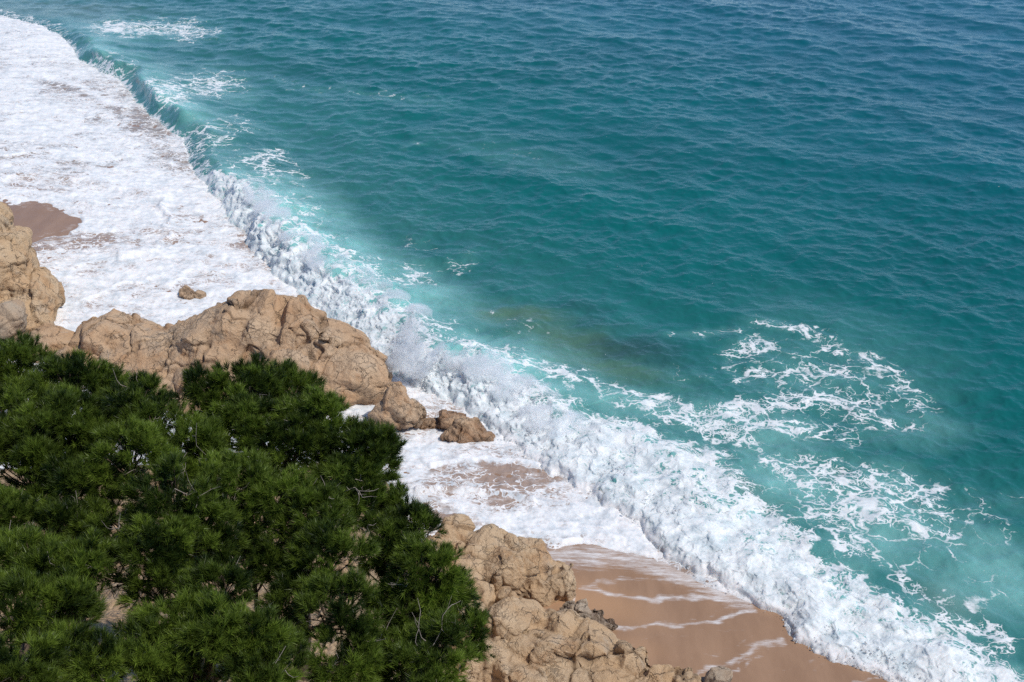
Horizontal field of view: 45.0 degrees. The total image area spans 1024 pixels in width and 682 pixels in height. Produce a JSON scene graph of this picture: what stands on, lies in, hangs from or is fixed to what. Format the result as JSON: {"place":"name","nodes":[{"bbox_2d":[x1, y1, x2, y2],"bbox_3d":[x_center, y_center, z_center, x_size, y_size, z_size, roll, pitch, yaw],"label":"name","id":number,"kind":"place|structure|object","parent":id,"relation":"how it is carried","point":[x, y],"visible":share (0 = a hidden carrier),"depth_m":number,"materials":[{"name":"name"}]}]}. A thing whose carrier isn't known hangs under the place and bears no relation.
{"place":"outdoors","nodes":[
{"label":"outdoors","id":0,"kind":"place"},
{"bbox_2d":[0,465,455,681],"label":"hillside","id":1,"kind":"structure","parent":0,"point":[113,614],"depth_m":24.23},
{"bbox_2d":[0,329,132,677],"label":"pine tree","id":2,"kind":"object","parent":1,"relation":"on","point":[41,424],"visible":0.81,"depth_m":15.82,"materials":[{"name":"green plant"}]},
{"bbox_2d":[0,520,137,681],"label":"pine tree","id":3,"kind":"object","parent":1,"relation":"on","point":[40,570],"visible":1,"depth_m":12.92,"materials":[{"name":"green plant"}]},
{"bbox_2d":[20,366,360,673],"bbox_3d":[-4.120,3.302,16.160,4.174,5.060,3.414,9,28,18],"label":"pine tree","id":4,"kind":"object","parent":1,"relation":"on","point":[200,462],"visible":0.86,"depth_m":15.28,"materials":[{"name":"green plant"}]},
{"bbox_2d":[100,584,315,681],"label":"pine tree","id":5,"kind":"object","parent":1,"relation":"on","point":[212,629],"visible":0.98,"depth_m":12.88,"materials":[{"name":"green plant"}]},
{"bbox_2d":[80,516,392,681],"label":"pine tree","id":6,"kind":"object","parent":1,"relation":"on","point":[291,570],"visible":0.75,"depth_m":14.25,"materials":[{"name":"green plant"}]},
{"bbox_2d":[167,349,412,680],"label":"pine tree","id":7,"kind":"object","parent":1,"relation":"on","point":[291,425],"visible":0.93,"depth_m":16.81,"materials":[{"name":"green plant"}]},
{"bbox_2d":[333,478,497,681],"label":"pine tree","id":8,"kind":"object","parent":1,"relation":"on","point":[424,625],"visible":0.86,"depth_m":14.96,"materials":[{"name":"green plant"}]},
{"bbox_2d":[415,513,576,606],"bbox_3d":[-0.717,8.457,43.933,5.975,3.318,3.843,12,29,23],"label":"rock outcrop","id":9,"kind":"object","parent":1,"relation":"on","point":[496,556],"visible":0.56,"depth_m":43.27,"materials":[{"name":"stone"}]},
{"bbox_2d":[456,579,702,681],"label":"rock outcrop","id":10,"kind":"object","parent":1,"relation":"on","point":[532,640],"visible":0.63,"depth_m":39.78,"materials":[{"name":"stone"}]},
{"bbox_2d":[3,77,886,681],"bbox_3d":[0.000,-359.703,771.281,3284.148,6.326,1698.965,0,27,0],"label":"sand beach","id":11,"kind":"structure","parent":0,"point":[663,613],"depth_m":42.78,"materials":[{"name":"beige sand"}]},
{"bbox_2d":[0,201,65,333],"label":"cliff rock","id":12,"kind":"object","parent":11,"relation":"on","point":[32,284],"visible":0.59,"depth_m":61.28,"materials":[{"name":"stone"}]},
{"bbox_2d":[10,322,74,362],"bbox_3d":[-22.506,0.101,59.252,2.539,1.131,3.233,20,33,34],"label":"rock slab","id":13,"kind":"object","parent":11,"relation":"on","point":[54,337],"visible":0.37,"depth_m":59.20,"materials":[{"name":"stone"}]},
{"bbox_2d":[0,299,27,338],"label":"boulder","id":14,"kind":"object","parent":13,"relation":"on","point":[13,316],"visible":0.88,"depth_m":58.52,"materials":[{"name":"grey stone"}]},
{"bbox_2d":[178,285,206,299],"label":"awash rock","id":15,"kind":"object","parent":11,"relation":"on","point":[186,292],"visible":1,"depth_m":65.51,"materials":[{"name":"stone"}]},
{"bbox_2d":[56,289,392,413],"bbox_3d":[-13.473,1.294,57.195,16.061,6.714,9.050,0,27,0],"label":"headland rock","id":16,"kind":"object","parent":11,"relation":"on","point":[347,359],"visible":0.45,"depth_m":56.17,"materials":[{"name":"stone"}]},
{"bbox_2d":[367,381,426,430],"bbox_3d":[-5.024,2.957,53.758,2.602,2.357,1.926,0,27,0],"label":"boulder","id":17,"kind":"object","parent":11,"relation":"on","point":[396,405],"visible":0.83,"depth_m":53.08,"materials":[{"name":"stone"}]},
{"bbox_2d":[419,409,494,443],"bbox_3d":[-2.483,3.761,53.711,3.551,1.203,2.136,24,36,39],"label":"wet rock","id":18,"kind":"object","parent":11,"relation":"on","point":[459,427],"visible":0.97,"depth_m":53.18,"materials":[{"name":"stone"}]},
{"bbox_2d":[558,598,617,629],"bbox_3d":[2.504,9.405,42.196,2.219,1.123,1.278,0,27,0],"label":"boulder","id":19,"kind":"object","parent":11,"relation":"on","point":[581,608],"visible":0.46,"depth_m":41.97,"materials":[{"name":"grey stone"}]},
{"bbox_2d":[704,666,732,681],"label":"boulder","id":20,"kind":"object","parent":11,"relation":"on","point":[719,674],"visible":1,"depth_m":39.19,"materials":[{"name":"grey stone"}]},
{"bbox_2d":[0,0,1023,681],"bbox_3d":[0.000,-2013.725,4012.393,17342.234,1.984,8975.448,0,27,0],"label":"sea","id":21,"kind":"structure","parent":0,"point":[782,240],"depth_m":72.83,"materials":[{"name":"liquid"}]},
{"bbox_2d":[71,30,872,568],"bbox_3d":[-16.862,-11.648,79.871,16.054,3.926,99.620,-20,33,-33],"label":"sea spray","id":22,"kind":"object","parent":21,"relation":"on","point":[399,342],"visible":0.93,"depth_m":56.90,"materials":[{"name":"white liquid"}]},
{"bbox_2d":[221,197,932,680],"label":"whitewater foam","id":23,"kind":"object","parent":21,"relation":"on","point":[587,451],"visible":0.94,"depth_m":52.18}
]}

